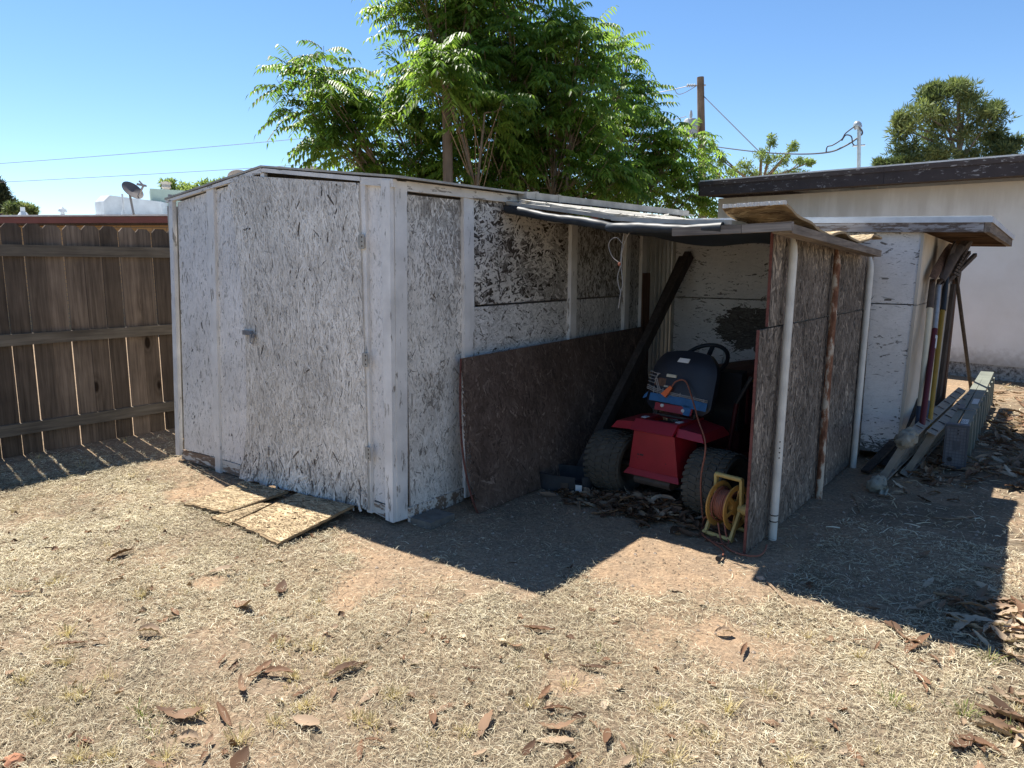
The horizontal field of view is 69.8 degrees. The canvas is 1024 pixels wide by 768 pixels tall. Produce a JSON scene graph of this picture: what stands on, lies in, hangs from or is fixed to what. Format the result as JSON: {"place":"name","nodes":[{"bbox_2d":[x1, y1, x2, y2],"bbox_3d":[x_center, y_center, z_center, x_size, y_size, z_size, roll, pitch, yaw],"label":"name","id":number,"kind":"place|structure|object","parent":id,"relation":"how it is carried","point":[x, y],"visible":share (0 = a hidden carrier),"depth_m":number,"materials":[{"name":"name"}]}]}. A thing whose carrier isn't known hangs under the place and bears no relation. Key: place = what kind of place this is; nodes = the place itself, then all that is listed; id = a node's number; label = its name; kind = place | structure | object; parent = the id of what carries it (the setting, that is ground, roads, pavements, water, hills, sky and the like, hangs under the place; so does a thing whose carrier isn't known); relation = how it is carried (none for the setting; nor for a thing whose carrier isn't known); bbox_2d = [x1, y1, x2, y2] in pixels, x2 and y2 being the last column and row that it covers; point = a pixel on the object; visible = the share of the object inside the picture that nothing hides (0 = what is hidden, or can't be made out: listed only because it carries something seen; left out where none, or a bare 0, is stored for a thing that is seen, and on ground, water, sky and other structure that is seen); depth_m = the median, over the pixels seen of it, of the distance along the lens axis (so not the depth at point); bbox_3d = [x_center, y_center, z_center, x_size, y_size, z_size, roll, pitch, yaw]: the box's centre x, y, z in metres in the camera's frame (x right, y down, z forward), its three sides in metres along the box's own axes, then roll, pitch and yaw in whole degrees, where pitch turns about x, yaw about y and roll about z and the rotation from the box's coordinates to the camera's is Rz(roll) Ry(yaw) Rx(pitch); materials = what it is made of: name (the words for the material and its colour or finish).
{"place":"outdoors","nodes":[
{"label":"outdoors","id":0,"kind":"place"},
{"bbox_2d":[160,182,170,189],"bbox_3d":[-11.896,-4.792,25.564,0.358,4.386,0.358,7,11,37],"label":"chimney pot","id":1,"kind":"object","parent":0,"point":[166,185],"visible":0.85,"depth_m":25.13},
{"bbox_2d":[0,125,433,163],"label":"power line","id":2,"kind":"object","parent":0,"point":[154,151],"visible":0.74,"depth_m":35.39,"materials":[{"name":"grey metal"}]},
{"bbox_2d":[10,156,426,181],"bbox_3d":[-18.692,-10.287,35.825,31.854,0.845,0.024,2,9,11],"label":"power line","id":3,"kind":"object","parent":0,"point":[145,174],"visible":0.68,"depth_m":35.68,"materials":[{"name":"grey metal"}]},
{"bbox_2d":[0,330,1023,767],"bbox_3d":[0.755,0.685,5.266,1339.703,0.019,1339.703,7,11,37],"label":"ground","id":4,"kind":"structure","parent":0,"point":[834,502],"depth_m":3.18,"materials":[{"name":"soil"}]},
{"bbox_2d":[0,175,18,214],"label":"conifer tree","id":5,"kind":"object","parent":4,"relation":"on","point":[5,194],"visible":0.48,"depth_m":40.71,"materials":[{"name":"green plant"}]},
{"bbox_2d":[3,753,25,767],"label":"dry leaf","id":6,"kind":"object","parent":4,"relation":"on","point":[14,758],"visible":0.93,"depth_m":2.24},
{"bbox_2d":[0,199,40,214],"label":"shrubby tree","id":7,"kind":"object","parent":4,"relation":"on","point":[12,208],"visible":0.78,"depth_m":38.84,"materials":[{"name":"green plant"}]},
{"bbox_2d":[57,640,86,643],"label":"dry leaf","id":8,"kind":"object","parent":4,"relation":"on","point":[68,642],"visible":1,"depth_m":2.95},
{"bbox_2d":[0,223,182,458],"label":"picket fence","id":9,"kind":"object","parent":4,"relation":"on","point":[93,331],"visible":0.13,"depth_m":6.22,"materials":[{"name":"brown wood"}]},
{"bbox_2d":[106,548,132,560],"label":"dry leaf","id":10,"kind":"object","parent":4,"relation":"on","point":[119,552],"visible":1,"depth_m":3.85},
{"bbox_2d":[137,623,161,633],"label":"dry leaf","id":11,"kind":"object","parent":4,"relation":"on","point":[151,626],"visible":1,"depth_m":3.04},
{"bbox_2d":[144,758,170,767],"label":"dry leaf","id":12,"kind":"object","parent":4,"relation":"on","point":[158,763],"visible":0.99,"depth_m":2.23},
{"bbox_2d":[156,706,176,710],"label":"dry leaf","id":13,"kind":"object","parent":4,"relation":"on","point":[160,708],"visible":1,"depth_m":2.51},
{"bbox_2d":[164,706,202,718],"bbox_3d":[-1.106,1.107,2.476,0.128,0.026,0.050,-8,14,-3],"label":"dry leaf","id":14,"kind":"object","parent":4,"relation":"on","point":[180,713],"visible":1,"depth_m":2.48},
{"bbox_2d":[179,729,199,739],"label":"dry leaf","id":15,"kind":"object","parent":4,"relation":"on","point":[191,733],"visible":1,"depth_m":2.36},
{"bbox_2d":[156,176,225,190],"bbox_3d":[-12.614,-5.788,29.497,2.742,5.110,1.663,-6,11,-31],"label":"distant tree","id":16,"kind":"object","parent":4,"relation":"on","point":[183,186],"visible":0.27,"depth_m":28.96,"materials":[{"name":"green plant"}]},
{"bbox_2d":[209,565,232,571],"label":"dry leaf","id":17,"kind":"object","parent":4,"relation":"on","point":[224,567],"visible":1,"depth_m":3.67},
{"bbox_2d":[216,702,231,726],"bbox_3d":[-0.972,1.114,2.476,0.026,0.014,0.132,-21,32,-37],"label":"dry leaf","id":18,"kind":"object","parent":4,"relation":"on","point":[226,719],"visible":1,"depth_m":2.48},
{"bbox_2d":[184,481,287,513],"bbox_3d":[-1.815,0.732,4.759,0.480,0.042,0.516,7,11,37],"label":"ramp board","id":19,"kind":"object","parent":4,"relation":"on","point":[241,494],"visible":1,"depth_m":4.72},
{"bbox_2d":[230,745,248,767],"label":"dry leaf","id":20,"kind":"object","parent":4,"relation":"on","point":[238,757],"visible":1,"depth_m":2.25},
{"bbox_2d":[231,599,250,606],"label":"dry leaf","id":21,"kind":"object","parent":4,"relation":"on","point":[244,603],"visible":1,"depth_m":3.29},
{"bbox_2d":[211,503,271,525],"bbox_3d":[-1.635,0.785,4.485,0.203,0.032,0.360,7,11,37],"label":"ramp board","id":22,"kind":"object","parent":4,"relation":"on","point":[231,516],"visible":0.99,"depth_m":4.45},
{"bbox_2d":[238,673,245,690],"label":"dry leaf","id":23,"kind":"object","parent":4,"relation":"on","point":[242,686],"visible":1,"depth_m":2.65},
{"bbox_2d":[247,658,271,676],"bbox_3d":[-0.942,1.065,2.746,0.036,0.016,0.136,2,7,17],"label":"dry leaf","id":24,"kind":"object","parent":4,"relation":"on","point":[260,667],"visible":1,"depth_m":2.76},
{"bbox_2d":[260,665,293,672],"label":"dry leaf","id":25,"kind":"object","parent":24,"relation":"on","point":[271,668],"visible":1,"depth_m":2.73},
{"bbox_2d":[275,579,286,591],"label":"dry leaf","id":26,"kind":"object","parent":4,"relation":"on","point":[280,585],"visible":1,"depth_m":3.46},
{"bbox_2d":[234,493,353,545],"bbox_3d":[-1.337,0.777,4.376,0.624,0.070,0.585,7,11,37],"label":"ramp board","id":27,"kind":"object","parent":4,"relation":"on","point":[278,523],"visible":1,"depth_m":4.33,"materials":[{"name":"wood"}]},
{"bbox_2d":[0,214,603,329],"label":"neighbour house","id":28,"kind":"structure","parent":4,"relation":"on","point":[150,223],"depth_m":16.79,"materials":[{"name":"brick"}]},
{"bbox_2d":[95,195,167,214],"bbox_3d":[-9.762,-4.509,18.855,1.666,0.584,0.516,-4,10,-23],"label":"roof duct","id":29,"kind":"object","parent":28,"relation":"on","point":[107,204],"visible":0.78,"depth_m":18.62,"materials":[{"name":"white metal"}]},
{"bbox_2d":[122,180,146,214],"bbox_3d":[-8.448,-4.173,16.421,0.453,0.737,0.650,-6,11,-35],"label":"satellite dish","id":30,"kind":"object","parent":28,"relation":"on","point":[131,189],"visible":1,"depth_m":16.52,"materials":[{"name":"grey paint"}]},
{"bbox_2d":[149,188,182,206],"bbox_3d":[-9.222,-4.802,19.915,1.302,0.826,0.935,-8,12,-39],"label":"roof cooler","id":31,"kind":"object","parent":28,"relation":"on","point":[159,195],"visible":0.14,"depth_m":19.30,"materials":[{"name":"green paint"}]},
{"bbox_2d":[293,714,319,725],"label":"dry leaf","id":32,"kind":"object","parent":4,"relation":"on","point":[309,719],"visible":1,"depth_m":2.44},
{"bbox_2d":[327,660,363,676],"bbox_3d":[-0.623,1.060,2.746,0.147,0.023,0.050,-7,5,-35],"label":"dry leaf","id":33,"kind":"object","parent":4,"relation":"on","point":[344,665],"visible":1,"depth_m":2.75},
{"bbox_2d":[357,739,364,760],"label":"dry leaf","id":34,"kind":"object","parent":4,"relation":"on","point":[360,747],"visible":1,"depth_m":2.31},
{"bbox_2d":[359,686,380,702],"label":"dry leaf","id":35,"kind":"object","parent":4,"relation":"on","point":[366,697],"visible":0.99,"depth_m":2.60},
{"bbox_2d":[164,165,692,522],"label":"storage shed","id":36,"kind":"structure","parent":4,"relation":"on","point":[331,329],"depth_m":4.68,"materials":[{"name":"wood"}]},
{"bbox_2d":[228,175,370,511],"bbox_3d":[-1.381,-0.288,4.644,1.368,2.086,0.055,7,11,37],"label":"door","id":37,"kind":"structure","parent":36,"relation":"in","point":[300,242],"depth_m":4.59,"materials":[{"name":"wood"}]},
{"bbox_2d":[641,273,649,369],"bbox_3d":[1.170,-0.304,6.503,0.029,1.345,0.121,8,12,42],"label":"plank","id":38,"kind":"object","parent":36,"relation":"attached to","point":[645,302],"visible":0.36,"depth_m":6.43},
{"bbox_2d":[428,707,436,724],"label":"dry leaf","id":39,"kind":"object","parent":4,"relation":"on","point":[432,716],"visible":1,"depth_m":2.46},
{"bbox_2d":[411,509,454,529],"bbox_3d":[-0.474,0.817,4.398,0.160,0.058,0.210,7,11,37],"label":"concrete block","id":40,"kind":"object","parent":4,"relation":"on","point":[433,519],"depth_m":4.36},
{"bbox_2d":[442,91,452,182],"bbox_3d":[-0.932,-2.216,10.785,0.156,3.967,0.160,7,11,37],"label":"utility pole","id":41,"kind":"object","parent":4,"relation":"on","point":[447,159],"visible":0.21,"depth_m":10.54,"materials":[{"name":"brown wood"}]},
{"bbox_2d":[435,702,460,711],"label":"dry leaf","id":42,"kind":"object","parent":4,"relation":"on","point":[447,706],"visible":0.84,"depth_m":2.52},
{"bbox_2d":[477,709,492,736],"bbox_3d":[-0.088,1.120,2.433,0.040,0.016,0.125,-9,14,20],"label":"dry leaf","id":43,"kind":"object","parent":4,"relation":"on","point":[483,724],"visible":1,"depth_m":2.43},
{"bbox_2d":[245,0,740,218],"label":"broadleaf tree","id":44,"kind":"object","parent":4,"relation":"on","point":[474,68],"visible":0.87,"depth_m":11.18,"materials":[{"name":"green plant"}]},
{"bbox_2d":[0,437,1023,767],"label":"grass tufts","id":45,"kind":"object","parent":4,"relation":"on","point":[370,721],"visible":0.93,"depth_m":2.54,"materials":[{"name":"plant"}]},
{"bbox_2d":[0,382,1023,767],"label":"dry straw","id":46,"kind":"object","parent":4,"relation":"on","point":[168,524],"visible":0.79,"depth_m":2.98,"materials":[{"name":"plant"}]},
{"bbox_2d":[0,476,1023,767],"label":"leaf crumbs","id":47,"kind":"object","parent":4,"relation":"on","point":[550,708],"visible":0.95,"depth_m":2.92,"materials":[{"name":"plant"}]},
{"bbox_2d":[2,480,1023,760],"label":"dirt clods","id":48,"kind":"object","parent":4,"relation":"on","point":[554,584],"visible":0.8,"depth_m":3.70,"materials":[{"name":"soil"}]},
{"bbox_2d":[522,739,535,755],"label":"dry leaf","id":49,"kind":"object","parent":4,"relation":"on","point":[530,744],"visible":1,"depth_m":2.31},
{"bbox_2d":[523,625,554,629],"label":"dry leaf","id":50,"kind":"object","parent":4,"relation":"on","point":[540,627],"visible":1,"depth_m":3.05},
{"bbox_2d":[538,684,550,698],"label":"dry leaf","id":51,"kind":"object","parent":4,"relation":"on","point":[544,691],"visible":1,"depth_m":2.61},
{"bbox_2d":[536,735,573,742],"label":"dry leaf","id":52,"kind":"object","parent":4,"relation":"on","point":[561,739],"visible":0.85,"depth_m":2.35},
{"bbox_2d":[459,327,652,513],"bbox_3d":[0.442,0.153,5.428,0.200,0.987,2.490,7,11,37],"label":"leaning board","id":53,"kind":"object","parent":4,"relation":"on","point":[531,412],"visible":0.78,"depth_m":5.06,"materials":[{"name":"brown wood"}]},
{"bbox_2d":[542,704,571,709],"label":"dry leaf","id":54,"kind":"object","parent":4,"relation":"on","point":[556,706],"visible":1,"depth_m":2.51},
{"bbox_2d":[539,719,575,728],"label":"dry leaf","id":55,"kind":"object","parent":4,"relation":"on","point":[559,725],"visible":1,"depth_m":2.42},
{"bbox_2d":[539,464,595,493],"bbox_3d":[0.389,0.653,5.060,0.390,0.112,0.296,4,10,24],"label":"plastic tub","id":56,"kind":"object","parent":4,"relation":"on","point":[570,477],"visible":0.62,"depth_m":4.97,"materials":[{"name":"plastic"}]},
{"bbox_2d":[553,751,581,767],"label":"dry leaf","id":57,"kind":"object","parent":4,"relation":"on","point":[567,758],"visible":1,"depth_m":2.25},
{"bbox_2d":[572,711,586,718],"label":"dry leaf","id":58,"kind":"object","parent":4,"relation":"on","point":[576,715],"visible":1,"depth_m":2.47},
{"bbox_2d":[553,487,622,506],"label":"leaf litter","id":59,"kind":"object","parent":4,"relation":"on","point":[586,492],"visible":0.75,"depth_m":4.79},
{"bbox_2d":[579,664,605,667],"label":"dry leaf","id":60,"kind":"object","parent":4,"relation":"on","point":[593,665],"visible":1,"depth_m":2.77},
{"bbox_2d":[603,727,611,742],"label":"dry leaf","id":61,"kind":"object","parent":4,"relation":"on","point":[606,734],"visible":1,"depth_m":2.36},
{"bbox_2d":[617,754,633,765],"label":"dry leaf","id":62,"kind":"object","parent":4,"relation":"on","point":[626,759],"visible":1,"depth_m":2.25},
{"bbox_2d":[576,251,692,466],"bbox_3d":[1.020,-0.234,5.890,0.060,1.663,1.788,7,11,37],"label":"timber","id":63,"kind":"object","parent":4,"relation":"on","point":[607,418],"visible":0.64,"depth_m":5.89,"materials":[{"name":"wood"}]},
{"bbox_2d":[539,486,744,541],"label":"leaf litter","id":64,"kind":"object","parent":4,"relation":"on","point":[649,505],"visible":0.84,"depth_m":4.49,"materials":[{"name":"plant"}]},
{"bbox_2d":[289,466,1022,766],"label":"pebbles","id":65,"kind":"object","parent":4,"relation":"on","point":[683,659],"visible":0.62,"depth_m":3.55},
{"bbox_2d":[644,256,681,330],"bbox_3d":[1.032,-0.254,6.031,0.030,1.590,1.566,7,11,37],"label":"timber","id":66,"kind":"object","parent":4,"relation":"on","point":[676,264],"visible":0.07,"depth_m":6.36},
{"bbox_2d":[583,343,754,516],"bbox_3d":[1.387,0.211,5.087,1.000,0.985,1.629,9,12,43],"label":"riding mower","id":67,"kind":"object","parent":4,"relation":"on","point":[654,449],"visible":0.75,"depth_m":4.66,"materials":[{"name":"metal"}]},
{"bbox_2d":[504,199,881,553],"bbox_3d":[1.318,-0.252,5.100,1.952,1.989,2.711,7,11,37],"label":"lean to carport","id":68,"kind":"object","parent":4,"relation":"on","point":[807,403],"visible":1,"depth_m":4.36,"materials":[{"name":"brown wood"}]},
{"bbox_2d":[608,215,634,307],"bbox_3d":[0.615,-0.686,4.133,0.159,0.519,0.023,7,11,37],"label":"wire loop","id":69,"kind":"object","parent":68,"relation":"hanging from","point":[620,263],"visible":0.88,"depth_m":4.14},
{"bbox_2d":[722,200,881,242],"bbox_3d":[1.840,-0.920,4.349,0.309,0.151,2.397,7,11,37],"label":"curled board","id":70,"kind":"object","parent":68,"relation":"on","point":[766,212],"visible":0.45,"depth_m":3.55,"materials":[{"name":"wood"}]},
{"bbox_2d":[684,76,706,217],"bbox_3d":[6.610,-6.723,26.103,1.234,8.049,0.571,-1,9,-6],"label":"utility pole","id":71,"kind":"object","parent":4,"relation":"on","point":[700,85],"visible":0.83,"depth_m":25.65,"materials":[{"name":"brown wood"}]},
{"bbox_2d":[704,96,757,150],"bbox_3d":[6.952,-8.386,23.470,0.028,2.716,5.037,-1,9,-6],"label":"guy wire","id":72,"kind":"object","parent":71,"relation":"attached to","point":[730,123],"visible":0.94,"depth_m":23.33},
{"bbox_2d":[695,719,709,730],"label":"dry leaf","id":73,"kind":"object","parent":4,"relation":"on","point":[703,722],"visible":1,"depth_m":2.43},
{"bbox_2d":[714,625,733,632],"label":"dry leaf","id":74,"kind":"object","parent":4,"relation":"on","point":[722,628],"visible":1,"depth_m":3.04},
{"bbox_2d":[702,471,746,542],"bbox_3d":[1.244,0.683,4.111,0.262,0.349,0.260,-7,12,-39],"label":"cord reel","id":75,"kind":"object","parent":4,"relation":"on","point":[736,507],"visible":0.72,"depth_m":4.08,"materials":[{"name":"yellow plastic"}]},
{"bbox_2d":[661,379,767,561],"bbox_3d":[1.180,0.433,4.267,0.357,0.799,1.101,-1,9,-5],"label":"extension cord","id":76,"kind":"object","parent":75,"relation":"on","point":[720,494],"visible":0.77,"depth_m":4.12,"materials":[{"name":"orange plastic"}]},
{"bbox_2d":[726,376,753,450],"bbox_3d":[1.470,0.332,4.808,0.187,0.788,0.032,7,11,37],"label":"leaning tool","id":77,"kind":"object","parent":4,"relation":"on","point":[735,412],"visible":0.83,"depth_m":4.79,"materials":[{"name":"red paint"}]},
{"bbox_2d":[696,132,816,193],"bbox_3d":[6.098,-3.914,18.689,3.104,4.825,0.913,-1,9,-4],"label":"feathery tree","id":78,"kind":"object","parent":4,"relation":"on","point":[800,161],"visible":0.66,"depth_m":18.32,"materials":[{"name":"green plant"}]},
{"bbox_2d":[760,719,779,726],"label":"dry leaf","id":79,"kind":"object","parent":4,"relation":"on","point":[771,722],"visible":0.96,"depth_m":2.45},
{"bbox_2d":[766,581,789,605],"bbox_3d":[1.237,0.971,3.410,0.016,0.013,0.253,0,9,-3],"label":"stick","id":80,"kind":"object","parent":4,"relation":"on","point":[774,589],"visible":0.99,"depth_m":3.41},
{"bbox_2d":[668,216,1014,451],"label":"plywood tool shed","id":81,"kind":"structure","parent":4,"relation":"on","point":[720,297],"depth_m":5.74,"materials":[{"name":"white wood"}]},
{"bbox_2d":[915,243,964,434],"bbox_3d":[3.303,-0.378,5.710,0.114,1.427,0.923,8,12,40],"label":"post hole digger","id":82,"kind":"object","parent":81,"relation":"hanging from","point":[937,269],"visible":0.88,"depth_m":5.55,"materials":[{"name":"brown wood"}]},
{"bbox_2d":[927,241,972,428],"bbox_3d":[3.462,-0.439,5.865,0.111,1.431,1.146,7,12,39],"label":"garden rake","id":83,"kind":"object","parent":81,"relation":"hanging from","point":[941,325],"visible":0.69,"depth_m":5.72,"materials":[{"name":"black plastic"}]},
{"bbox_2d":[949,240,976,282],"bbox_3d":[3.744,-1.008,6.105,0.682,0.364,0.094,-7,11,-37],"label":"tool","id":84,"kind":"object","parent":81,"relation":"hanging from","point":[966,262],"visible":0.5,"depth_m":6.09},
{"bbox_2d":[847,742,863,765],"bbox_3d":[1.068,1.151,2.285,0.027,0.009,0.108,-18,9,4],"label":"dry leaf","id":85,"kind":"object","parent":4,"relation":"on","point":[858,756],"visible":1,"depth_m":2.28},
{"bbox_2d":[698,154,1023,382],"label":"stucco house","id":86,"kind":"structure","parent":4,"relation":"on","point":[992,287],"depth_m":10.02,"materials":[{"name":"paint"}]},
{"bbox_2d":[852,121,864,166],"bbox_3d":[6.454,-4.202,13.715,0.240,1.370,0.146,-1,9,-7],"label":"service mast","id":87,"kind":"object","parent":86,"relation":"attached to","point":[856,124],"visible":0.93,"depth_m":13.64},
{"bbox_2d":[703,126,862,154],"bbox_3d":[6.079,-5.933,18.333,0.504,1.658,9.922,0,9,-2],"label":"service cable","id":88,"kind":"object","parent":87,"relation":"attached to","point":[860,128],"visible":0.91,"depth_m":15.30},
{"bbox_2d":[861,440,895,473],"bbox_3d":[2.760,0.545,5.512,0.439,0.177,0.060,-7,12,-39],"label":"lath","id":89,"kind":"object","parent":4,"relation":"on","point":[879,456],"visible":0.86,"depth_m":5.49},
{"bbox_2d":[881,620,901,630],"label":"dry leaf","id":90,"kind":"object","parent":4,"relation":"on","point":[894,623],"visible":0.95,"depth_m":3.08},
{"bbox_2d":[878,398,917,466],"bbox_3d":[3.069,0.371,5.780,0.060,0.420,0.815,9,13,44],"label":"lath","id":91,"kind":"object","parent":4,"relation":"on","point":[885,461],"visible":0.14,"depth_m":5.62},
{"bbox_2d":[891,621,920,641],"bbox_3d":[1.593,1.016,2.982,0.029,0.031,0.165,-2,9,-14],"label":"dry leaf","id":92,"kind":"object","parent":4,"relation":"on","point":[899,632],"visible":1,"depth_m":2.99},
{"bbox_2d":[902,633,929,654],"bbox_3d":[1.607,1.032,2.921,0.188,0.014,0.043,-19,4,-28],"label":"dry leaf","id":93,"kind":"object","parent":4,"relation":"on","point":[914,644],"visible":0.98,"depth_m":2.92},
{"bbox_2d":[866,387,969,494],"bbox_3d":[3.358,0.368,5.881,0.305,0.479,2.694,7,12,39],"label":"wooden post","id":94,"kind":"object","parent":4,"relation":"on","point":[910,442],"visible":0.97,"depth_m":5.34,"materials":[{"name":"wood"}]},
{"bbox_2d":[919,241,956,424],"bbox_3d":[3.217,-0.397,5.580,0.089,1.381,0.874,7,11,37],"label":"digging shovel","id":95,"kind":"object","parent":94,"relation":"on","point":[929,369],"visible":0.85,"depth_m":5.54,"materials":[{"name":"red paint"}]},
{"bbox_2d":[935,284,956,405],"bbox_3d":[3.790,-0.343,6.414,0.033,1.050,0.254,8,12,42],"label":"plank","id":96,"kind":"object","parent":94,"relation":"on","point":[952,292],"visible":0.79,"depth_m":6.39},
{"bbox_2d":[913,669,930,684],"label":"dry leaf","id":97,"kind":"object","parent":4,"relation":"on","point":[921,677],"visible":1,"depth_m":2.69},
{"bbox_2d":[875,446,976,502],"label":"leaf litter","id":98,"kind":"object","parent":4,"relation":"on","point":[941,468],"visible":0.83,"depth_m":5.31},
{"bbox_2d":[870,75,1023,165],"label":"broadleaf tree","id":99,"kind":"object","parent":4,"relation":"on","point":[995,139],"visible":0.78,"depth_m":34.13,"materials":[{"name":"green plant"}]},
{"bbox_2d":[933,515,976,519],"bbox_3d":[2.692,0.808,4.440,0.274,0.010,0.047,-1,9,-4],"label":"stick","id":100,"kind":"object","parent":4,"relation":"on","point":[955,518],"visible":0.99,"depth_m":4.43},
{"bbox_2d":[948,733,973,746],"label":"dry leaf","id":101,"kind":"object","parent":4,"relation":"on","point":[961,741],"visible":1,"depth_m":2.33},
{"bbox_2d":[900,577,1023,660],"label":"leaf litter","id":102,"kind":"object","parent":4,"relation":"on","point":[1012,616],"visible":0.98,"depth_m":3.15,"materials":[{"name":"plant"}]},
{"bbox_2d":[954,272,971,388],"bbox_3d":[4.301,-0.399,6.992,0.063,1.562,1.852,8,12,40],"label":"garden hoe","id":103,"kind":"object","parent":4,"relation":"on","point":[959,301],"visible":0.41,"depth_m":6.91,"materials":[{"name":"wood"}]},
{"bbox_2d":[942,371,994,468],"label":"concrete blocks","id":104,"kind":"object","parent":4,"relation":"on","point":[971,413],"visible":1,"depth_m":5.84,"materials":[{"name":"concrete"}]},
{"bbox_2d":[951,683,1023,767],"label":"leaf litter","id":105,"kind":"object","parent":4,"relation":"on","point":[991,720],"visible":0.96,"depth_m":2.41,"materials":[{"name":"plant"}]},
{"bbox_2d":[975,562,1003,568],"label":"dry leaf","id":106,"kind":"object","parent":4,"relation":"on","point":[989,565],"visible":1,"depth_m":3.70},
{"bbox_2d":[956,382,1023,412],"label":"leaf litter","id":107,"kind":"object","parent":4,"relation":"on","point":[1003,409],"visible":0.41,"depth_m":8.31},
{"bbox_2d":[961,409,1023,488],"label":"leaf litter","id":108,"kind":"object","parent":4,"relation":"on","point":[975,467],"visible":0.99,"depth_m":5.81,"materials":[{"name":"plant"}]},
{"bbox_2d":[994,647,1023,657],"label":"dry leaf","id":109,"kind":"object","parent":4,"relation":"on","point":[1004,651],"visible":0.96,"depth_m":2.84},
{"bbox_2d":[0,0,1023,218],"label":"sky","id":110,"kind":"structure","parent":0,"point":[79,78],"materials":[{"name":"blue"}]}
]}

